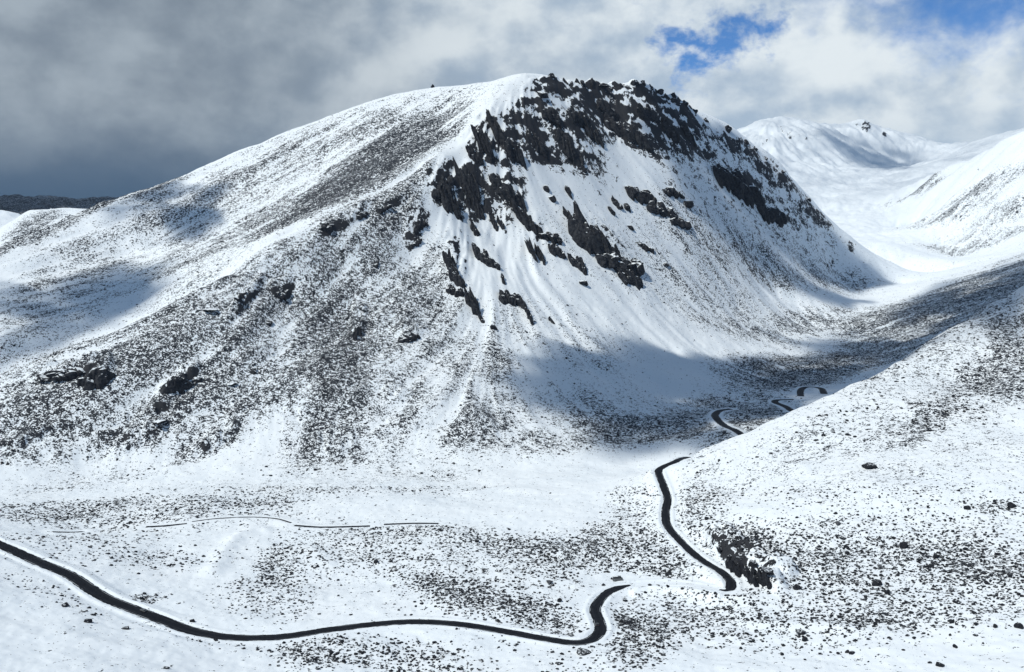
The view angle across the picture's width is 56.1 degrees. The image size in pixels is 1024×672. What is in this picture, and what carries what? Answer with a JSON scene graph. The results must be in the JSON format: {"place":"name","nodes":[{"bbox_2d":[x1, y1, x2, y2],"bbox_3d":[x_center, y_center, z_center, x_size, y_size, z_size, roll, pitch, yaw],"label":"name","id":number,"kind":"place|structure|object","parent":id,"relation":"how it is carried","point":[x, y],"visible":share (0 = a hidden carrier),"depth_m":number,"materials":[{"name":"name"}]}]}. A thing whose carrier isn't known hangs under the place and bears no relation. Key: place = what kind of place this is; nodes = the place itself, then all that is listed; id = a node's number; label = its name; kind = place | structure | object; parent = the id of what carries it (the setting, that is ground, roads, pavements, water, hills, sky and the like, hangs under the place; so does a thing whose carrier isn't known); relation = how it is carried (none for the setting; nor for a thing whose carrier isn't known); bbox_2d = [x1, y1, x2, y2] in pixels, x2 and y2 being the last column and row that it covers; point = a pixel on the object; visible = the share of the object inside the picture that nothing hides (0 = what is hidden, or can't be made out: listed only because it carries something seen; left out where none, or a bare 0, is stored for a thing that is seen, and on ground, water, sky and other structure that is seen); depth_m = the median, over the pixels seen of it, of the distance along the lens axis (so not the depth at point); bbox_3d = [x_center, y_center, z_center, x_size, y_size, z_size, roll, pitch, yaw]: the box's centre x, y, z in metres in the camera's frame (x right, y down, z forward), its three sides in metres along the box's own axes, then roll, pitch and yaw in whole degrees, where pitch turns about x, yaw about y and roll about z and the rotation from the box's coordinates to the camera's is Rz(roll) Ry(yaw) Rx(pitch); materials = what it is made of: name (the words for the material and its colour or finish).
{"place":"outdoors","nodes":[
{"label":"outdoors","id":0,"kind":"place"},
{"bbox_2d":[0,194,118,242],"bbox_3d":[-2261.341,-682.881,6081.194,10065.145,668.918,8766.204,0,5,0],"label":"distant hills","id":1,"kind":"structure","parent":0,"point":[20,214],"depth_m":3544.92,"materials":[{"name":"snow"}]},
{"bbox_2d":[52,531,83,532],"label":"road","id":2,"kind":"structure","parent":0,"point":[66,532],"depth_m":805.04,"materials":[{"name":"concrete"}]},
{"bbox_2d":[145,523,186,527],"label":"road","id":3,"kind":"structure","parent":0,"point":[166,525],"depth_m":840.17,"materials":[{"name":"asphalt"}]},
{"bbox_2d":[192,517,291,522],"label":"road","id":4,"kind":"structure","parent":0,"point":[240,517],"depth_m":861.50,"materials":[{"name":"asphalt"}]},
{"bbox_2d":[0,540,630,645],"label":"road","id":5,"kind":"structure","parent":0,"point":[94,591],"depth_m":615.84,"materials":[{"name":"asphalt"}]},
{"bbox_2d":[294,525,369,527],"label":"road","id":6,"kind":"structure","parent":0,"point":[331,526],"depth_m":837.54,"materials":[{"name":"asphalt"}]},
{"bbox_2d":[384,523,437,524],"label":"road","id":7,"kind":"structure","parent":0,"point":[407,523],"depth_m":842.63,"materials":[{"name":"asphalt"}]},
{"bbox_2d":[0,73,968,446],"bbox_3d":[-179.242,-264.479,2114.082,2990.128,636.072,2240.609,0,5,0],"label":"mountain","id":8,"kind":"structure","parent":0,"point":[406,147],"depth_m":1615.36,"materials":[{"name":"snow"}]},
{"bbox_2d":[37,367,85,382],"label":"rock outcrop","id":9,"kind":"object","parent":8,"relation":"on","point":[57,375],"visible":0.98,"depth_m":1156.43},
{"bbox_2d":[77,365,114,390],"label":"rock outcrop","id":10,"kind":"object","parent":8,"relation":"on","point":[97,377],"visible":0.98,"depth_m":1152.66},
{"bbox_2d":[161,372,187,394],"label":"rock outcrop","id":11,"kind":"object","parent":8,"relation":"on","point":[173,384],"visible":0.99,"depth_m":1174.22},
{"bbox_2d":[187,376,202,387],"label":"rock outcrop","id":12,"kind":"object","parent":8,"relation":"on","point":[194,381],"visible":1,"depth_m":1192.61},
{"bbox_2d":[202,308,217,310],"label":"rock outcrop","id":13,"kind":"object","parent":8,"relation":"on","point":[210,309],"visible":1,"depth_m":1300.76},
{"bbox_2d":[234,291,246,301],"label":"rock outcrop","id":14,"kind":"object","parent":8,"relation":"on","point":[239,297],"visible":1,"depth_m":1333.95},
{"bbox_2d":[249,368,256,373],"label":"rock outcrop","id":15,"kind":"object","parent":8,"relation":"on","point":[253,371],"visible":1,"depth_m":1231.00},
{"bbox_2d":[274,290,289,299],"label":"rock outcrop","id":16,"kind":"object","parent":8,"relation":"on","point":[280,296],"visible":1,"depth_m":1389.42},
{"bbox_2d":[318,223,333,231],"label":"rock outcrop","id":17,"kind":"object","parent":8,"relation":"on","point":[325,227],"visible":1,"depth_m":1501.80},
{"bbox_2d":[352,326,361,339],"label":"rock outcrop","id":18,"kind":"object","parent":8,"relation":"on","point":[357,332],"visible":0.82,"depth_m":1354.57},
{"bbox_2d":[356,211,367,219],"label":"rock outcrop","id":19,"kind":"object","parent":8,"relation":"on","point":[361,215],"visible":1,"depth_m":1558.18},
{"bbox_2d":[375,204,392,213],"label":"rock outcrop","id":20,"kind":"object","parent":8,"relation":"on","point":[382,209],"visible":1,"depth_m":1586.55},
{"bbox_2d":[398,333,419,342],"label":"rock outcrop","id":21,"kind":"object","parent":8,"relation":"on","point":[409,337],"visible":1,"depth_m":1369.71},
{"bbox_2d":[411,237,421,248],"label":"rock outcrop","id":22,"kind":"object","parent":8,"relation":"on","point":[416,242],"visible":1,"depth_m":1575.00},
{"bbox_2d":[413,219,425,235],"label":"rock outcrop","id":23,"kind":"object","parent":8,"relation":"on","point":[419,227],"visible":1,"depth_m":1594.78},
{"bbox_2d":[431,175,454,200],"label":"rock outcrop","id":24,"kind":"object","parent":8,"relation":"on","point":[449,181],"visible":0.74,"depth_m":1677.13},
{"bbox_2d":[439,184,462,219],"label":"rock outcrop","id":25,"kind":"object","parent":8,"relation":"on","point":[450,205],"visible":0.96,"depth_m":1662.31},
{"bbox_2d":[442,248,459,274],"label":"rock outcrop","id":26,"kind":"object","parent":8,"relation":"on","point":[448,260],"visible":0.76,"depth_m":1545.55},
{"bbox_2d":[446,284,464,297],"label":"rock outcrop","id":27,"kind":"object","parent":8,"relation":"on","point":[452,290],"visible":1,"depth_m":1499.03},
{"bbox_2d":[448,266,466,287],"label":"rock outcrop","id":28,"kind":"object","parent":8,"relation":"on","point":[456,278],"visible":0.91,"depth_m":1521.46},
{"bbox_2d":[453,157,480,202],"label":"rock outcrop","id":29,"kind":"object","parent":8,"relation":"on","point":[462,174],"visible":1,"depth_m":1715.87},
{"bbox_2d":[462,178,478,209],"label":"rock outcrop","id":30,"kind":"object","parent":8,"relation":"on","point":[468,190],"visible":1,"depth_m":1706.91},
{"bbox_2d":[463,286,483,319],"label":"rock outcrop","id":31,"kind":"object","parent":8,"relation":"on","point":[471,301],"visible":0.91,"depth_m":1478.84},
{"bbox_2d":[465,143,483,165],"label":"rock outcrop","id":32,"kind":"object","parent":8,"relation":"on","point":[475,157],"visible":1,"depth_m":1758.47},
{"bbox_2d":[469,217,480,236],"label":"rock outcrop","id":33,"kind":"object","parent":8,"relation":"on","point":[474,229],"visible":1,"depth_m":1666.08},
{"bbox_2d":[469,195,484,219],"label":"rock outcrop","id":34,"kind":"object","parent":8,"relation":"on","point":[479,212],"visible":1,"depth_m":1704.01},
{"bbox_2d":[470,124,494,163],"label":"rock outcrop","id":35,"kind":"object","parent":8,"relation":"on","point":[483,143],"visible":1,"depth_m":1777.35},
{"bbox_2d":[471,242,493,267],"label":"rock outcrop","id":36,"kind":"object","parent":8,"relation":"on","point":[484,257],"visible":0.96,"depth_m":1601.45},
{"bbox_2d":[489,212,498,231],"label":"rock outcrop","id":37,"kind":"object","parent":8,"relation":"on","point":[493,222],"visible":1,"depth_m":1704.25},
{"bbox_2d":[489,259,500,270],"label":"rock outcrop","id":38,"kind":"object","parent":8,"relation":"on","point":[496,265],"visible":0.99,"depth_m":1595.68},
{"bbox_2d":[486,109,506,144],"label":"rock outcrop","id":39,"kind":"object","parent":8,"relation":"on","point":[499,133],"visible":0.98,"depth_m":1810.46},
{"bbox_2d":[488,173,512,204],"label":"rock outcrop","id":40,"kind":"object","parent":8,"relation":"on","point":[498,186],"visible":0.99,"depth_m":1742.09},
{"bbox_2d":[497,215,504,229],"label":"rock outcrop","id":41,"kind":"object","parent":8,"relation":"on","point":[501,224],"visible":1,"depth_m":1703.44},
{"bbox_2d":[498,289,523,308],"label":"rock outcrop","id":42,"kind":"object","parent":8,"relation":"on","point":[513,299],"visible":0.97,"depth_m":1525.69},
{"bbox_2d":[0,191,1023,476],"bbox_3d":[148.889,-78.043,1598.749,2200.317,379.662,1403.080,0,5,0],"label":"scree","id":43,"kind":"structure","parent":8,"relation":"on","point":[546,371],"depth_m":1265.52,"materials":[{"name":"stone"}]},
{"bbox_2d":[504,137,526,169],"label":"rock outcrop","id":44,"kind":"object","parent":8,"relation":"on","point":[514,151],"visible":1,"depth_m":1809.14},
{"bbox_2d":[505,183,526,211],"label":"rock outcrop","id":45,"kind":"object","parent":8,"relation":"on","point":[518,198],"visible":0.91,"depth_m":1748.08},
{"bbox_2d":[507,189,530,230],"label":"rock outcrop","id":46,"kind":"object","parent":8,"relation":"on","point":[521,216],"visible":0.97,"depth_m":1723.44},
{"bbox_2d":[524,301,533,324],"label":"rock outcrop","id":47,"kind":"object","parent":8,"relation":"on","point":[528,313],"visible":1,"depth_m":1502.54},
{"bbox_2d":[524,237,537,262],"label":"rock outcrop","id":48,"kind":"object","parent":8,"relation":"on","point":[529,245],"visible":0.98,"depth_m":1666.42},
{"bbox_2d":[527,214,542,239],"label":"rock outcrop","id":49,"kind":"object","parent":8,"relation":"on","point":[536,229],"visible":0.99,"depth_m":1716.71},
{"bbox_2d":[526,127,546,158],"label":"rock outcrop","id":50,"kind":"object","parent":8,"relation":"on","point":[538,144],"visible":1,"depth_m":1865.46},
{"bbox_2d":[534,242,545,264],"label":"rock outcrop","id":51,"kind":"object","parent":8,"relation":"on","point":[539,253],"visible":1,"depth_m":1676.61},
{"bbox_2d":[537,91,548,97],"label":"rock outcrop","id":52,"kind":"object","parent":8,"relation":"on","point":[541,94],"visible":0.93,"depth_m":1943.27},
{"bbox_2d":[543,185,549,192],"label":"rock outcrop","id":53,"kind":"object","parent":8,"relation":"on","point":[546,188],"visible":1,"depth_m":1806.30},
{"bbox_2d":[539,232,562,245],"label":"rock outcrop","id":54,"kind":"object","parent":8,"relation":"on","point":[555,238],"visible":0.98,"depth_m":1718.31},
{"bbox_2d":[541,107,561,128],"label":"rock outcrop","id":55,"kind":"object","parent":8,"relation":"on","point":[551,114],"visible":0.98,"depth_m":1924.24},
{"bbox_2d":[548,195,555,202],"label":"rock outcrop","id":56,"kind":"object","parent":8,"relation":"on","point":[552,198],"visible":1,"depth_m":1795.58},
{"bbox_2d":[548,243,565,258],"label":"rock outcrop","id":57,"kind":"object","parent":8,"relation":"on","point":[555,250],"visible":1,"depth_m":1698.49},
{"bbox_2d":[556,128,575,163],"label":"rock outcrop","id":58,"kind":"object","parent":8,"relation":"on","point":[564,141],"visible":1,"depth_m":1904.93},
{"bbox_2d":[562,206,570,218],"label":"rock outcrop","id":59,"kind":"object","parent":8,"relation":"on","point":[565,213],"visible":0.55,"depth_m":1788.32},
{"bbox_2d":[565,185,572,199],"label":"rock outcrop","id":60,"kind":"object","parent":8,"relation":"on","point":[568,191],"visible":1,"depth_m":1844.17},
{"bbox_2d":[567,253,586,275],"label":"rock outcrop","id":61,"kind":"object","parent":8,"relation":"on","point":[578,263],"visible":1,"depth_m":1702.35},
{"bbox_2d":[566,106,591,129],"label":"rock outcrop","id":62,"kind":"object","parent":8,"relation":"on","point":[581,118],"visible":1,"depth_m":1979.81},
{"bbox_2d":[580,154,585,172],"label":"rock outcrop","id":63,"kind":"object","parent":8,"relation":"on","point":[582,165],"visible":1,"depth_m":1916.63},
{"bbox_2d":[579,280,587,285],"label":"rock outcrop","id":64,"kind":"object","parent":8,"relation":"on","point":[583,282],"visible":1,"depth_m":1664.76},
{"bbox_2d":[568,200,604,254],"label":"rock outcrop","id":65,"kind":"object","parent":8,"relation":"on","point":[583,234],"visible":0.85,"depth_m":1755.56,"materials":[{"name":"stone"}]},
{"bbox_2d":[590,77,595,88],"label":"rock tooth","id":66,"kind":"object","parent":8,"relation":"on","point":[592,84],"visible":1,"depth_m":2105.59},
{"bbox_2d":[585,125,603,148],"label":"rock outcrop","id":67,"kind":"object","parent":8,"relation":"on","point":[594,135],"visible":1,"depth_m":1995.66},
{"bbox_2d":[593,224,620,257],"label":"rock outcrop","id":68,"kind":"object","parent":8,"relation":"on","point":[608,248],"visible":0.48,"depth_m":1765.41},
{"bbox_2d":[596,99,619,120],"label":"rock outcrop","id":69,"kind":"object","parent":8,"relation":"on","point":[604,106],"visible":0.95,"depth_m":2097.51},
{"bbox_2d":[608,206,615,215],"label":"rock outcrop","id":70,"kind":"object","parent":8,"relation":"on","point":[612,211],"visible":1,"depth_m":1885.34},
{"bbox_2d":[611,195,623,209],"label":"rock outcrop","id":71,"kind":"object","parent":8,"relation":"on","point":[616,203],"visible":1,"depth_m":1914.45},
{"bbox_2d":[604,113,634,142],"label":"rock outcrop","id":72,"kind":"object","parent":8,"relation":"on","point":[614,126],"visible":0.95,"depth_m":2077.55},
{"bbox_2d":[595,251,644,276],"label":"rock outcrop","id":73,"kind":"object","parent":8,"relation":"on","point":[614,261],"visible":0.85,"depth_m":1753.45,"materials":[{"name":"stone"}]},
{"bbox_2d":[624,203,630,212],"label":"rock outcrop","id":74,"kind":"object","parent":8,"relation":"on","point":[627,206],"visible":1,"depth_m":1928.13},
{"bbox_2d":[617,268,642,290],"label":"rock outcrop","id":75,"kind":"object","parent":8,"relation":"on","point":[630,277],"visible":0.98,"depth_m":1746.50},
{"bbox_2d":[630,80,638,85],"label":"rock tooth","id":76,"kind":"object","parent":8,"relation":"on","point":[634,82],"visible":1,"depth_m":2186.20},
{"bbox_2d":[622,122,651,149],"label":"rock outcrop","id":77,"kind":"object","parent":8,"relation":"on","point":[641,140],"visible":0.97,"depth_m":2084.57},
{"bbox_2d":[625,186,656,204],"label":"rock outcrop","id":78,"kind":"object","parent":8,"relation":"on","point":[645,196],"visible":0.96,"depth_m":1968.01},
{"bbox_2d":[637,242,653,253],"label":"rock outcrop","id":79,"kind":"object","parent":8,"relation":"on","point":[645,247],"visible":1,"depth_m":1873.98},
{"bbox_2d":[636,103,658,123],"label":"rock outcrop","id":80,"kind":"object","parent":8,"relation":"on","point":[648,112],"visible":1,"depth_m":2137.40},
{"bbox_2d":[646,201,677,218],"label":"rock outcrop","id":81,"kind":"object","parent":8,"relation":"on","point":[660,208],"visible":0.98,"depth_m":1977.52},
{"bbox_2d":[660,117,679,144],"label":"rock outcrop","id":82,"kind":"object","parent":8,"relation":"on","point":[670,130],"visible":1,"depth_m":2150.17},
{"bbox_2d":[662,187,684,198],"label":"rock outcrop","id":83,"kind":"object","parent":8,"relation":"on","point":[669,191],"visible":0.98,"depth_m":2044.02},
{"bbox_2d":[670,217,691,229],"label":"rock outcrop","id":84,"kind":"object","parent":8,"relation":"on","point":[681,223],"visible":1,"depth_m":1990.58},
{"bbox_2d":[682,121,695,148],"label":"rock outcrop","id":85,"kind":"object","parent":8,"relation":"on","point":[689,136],"visible":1,"depth_m":2188.70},
{"bbox_2d":[684,201,693,207],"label":"rock outcrop","id":86,"kind":"object","parent":8,"relation":"on","point":[689,204],"visible":1,"depth_m":2053.74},
{"bbox_2d":[725,125,731,132],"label":"rock tooth","id":87,"kind":"object","parent":8,"relation":"on","point":[728,128],"visible":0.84,"depth_m":2353.78},
{"bbox_2d":[713,164,746,199],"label":"rock outcrop","id":88,"kind":"object","parent":8,"relation":"on","point":[727,179],"visible":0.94,"depth_m":2228.25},
{"bbox_2d":[737,180,764,208],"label":"rock outcrop","id":89,"kind":"object","parent":8,"relation":"on","point":[753,196],"visible":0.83,"depth_m":2274.33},
{"bbox_2d":[757,204,787,227],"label":"rock outcrop","id":90,"kind":"object","parent":8,"relation":"on","point":[772,215],"visible":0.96,"depth_m":2326.17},
{"bbox_2d":[0,225,1023,671],"bbox_3d":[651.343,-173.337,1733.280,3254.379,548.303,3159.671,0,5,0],"label":"valley floor","id":91,"kind":"structure","parent":0,"point":[40,631],"depth_m":855.29,"materials":[{"name":"snow"}]},
{"bbox_2d":[152,419,167,423],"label":"rock outcrop","id":92,"kind":"object","parent":91,"relation":"on","point":[163,421],"visible":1,"depth_m":1123.57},
{"bbox_2d":[0,485,1023,671],"bbox_3d":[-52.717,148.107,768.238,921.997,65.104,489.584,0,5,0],"label":"scattered stones","id":93,"kind":"object","parent":91,"relation":"on","point":[624,649],"visible":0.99,"depth_m":682.09,"materials":[{"name":"stone"}]},
{"bbox_2d":[576,648,590,655],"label":"rock outcrop","id":94,"kind":"object","parent":91,"relation":"on","point":[582,651],"visible":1,"depth_m":565.03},
{"bbox_2d":[621,617,632,624],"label":"rock outcrop","id":95,"kind":"object","parent":91,"relation":"on","point":[626,621],"visible":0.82,"depth_m":620.82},
{"bbox_2d":[0,0,1023,198],"label":"sky","id":96,"kind":"structure","parent":0,"point":[99,98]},
{"bbox_2d":[654,457,736,591],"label":"road","id":97,"kind":"structure","parent":0,"point":[730,582],"depth_m":796.93,"materials":[{"name":"asphalt"}]},
{"bbox_2d":[711,408,743,434],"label":"road","id":98,"kind":"structure","parent":0,"point":[717,419],"depth_m":1257.36,"materials":[{"name":"asphalt"}]},
{"bbox_2d":[771,399,793,411],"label":"road","id":99,"kind":"structure","parent":0,"point":[786,407],"depth_m":1393.74,"materials":[{"name":"asphalt"}]},
{"bbox_2d":[797,387,827,395],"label":"road","id":100,"kind":"structure","parent":0,"point":[800,391],"depth_m":1510.50,"materials":[{"name":"asphalt"}]},
{"bbox_2d":[623,285,1023,671],"bbox_3d":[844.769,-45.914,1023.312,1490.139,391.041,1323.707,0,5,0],"label":"hillside","id":101,"kind":"structure","parent":0,"point":[986,458],"depth_m":763.35,"materials":[{"name":"snow"}]},
{"bbox_2d":[725,558,741,577],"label":"rock outcrop","id":102,"kind":"object","parent":101,"relation":"on","point":[732,566],"visible":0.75,"depth_m":692.38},
{"bbox_2d":[739,562,758,586],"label":"rock outcrop","id":103,"kind":"object","parent":101,"relation":"on","point":[746,572],"visible":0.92,"depth_m":660.26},
{"bbox_2d":[748,560,757,567],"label":"rock outcrop","id":104,"kind":"object","parent":101,"relation":"on","point":[754,564],"visible":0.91,"depth_m":674.03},
{"bbox_2d":[751,566,771,589],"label":"rock outcrop","id":105,"kind":"object","parent":101,"relation":"on","point":[761,578],"visible":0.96,"depth_m":648.81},
{"bbox_2d":[760,566,773,574],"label":"rock outcrop","id":106,"kind":"object","parent":101,"relation":"on","point":[768,570],"visible":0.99,"depth_m":651.32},
{"bbox_2d":[795,629,806,634],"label":"boulder","id":107,"kind":"object","parent":101,"relation":"on","point":[801,631],"visible":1,"depth_m":578.64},
{"bbox_2d":[861,462,877,468],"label":"boulder","id":108,"kind":"object","parent":101,"relation":"on","point":[868,465],"visible":1,"depth_m":828.82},
{"bbox_2d":[872,579,881,585],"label":"boulder","id":109,"kind":"object","parent":101,"relation":"on","point":[876,582],"visible":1,"depth_m":635.38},
{"bbox_2d":[899,542,907,548],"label":"boulder","id":110,"kind":"object","parent":101,"relation":"on","point":[903,545],"visible":1,"depth_m":684.29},
{"bbox_2d":[935,662,944,666],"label":"boulder","id":111,"kind":"object","parent":101,"relation":"on","point":[938,664],"visible":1,"depth_m":519.23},
{"bbox_2d":[1007,502,1015,507],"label":"boulder","id":112,"kind":"object","parent":101,"relation":"on","point":[1011,505],"visible":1,"depth_m":721.66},
{"bbox_2d":[1013,623,1023,628],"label":"boulder","id":113,"kind":"object","parent":101,"relation":"on","point":[1018,625],"visible":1,"depth_m":549.24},
{"bbox_2d":[737,116,1023,258],"bbox_3d":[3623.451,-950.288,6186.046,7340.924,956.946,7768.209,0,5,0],"label":"distant mountains","id":114,"kind":"structure","parent":0,"point":[880,191],"depth_m":4106.99,"materials":[{"name":"snow"}]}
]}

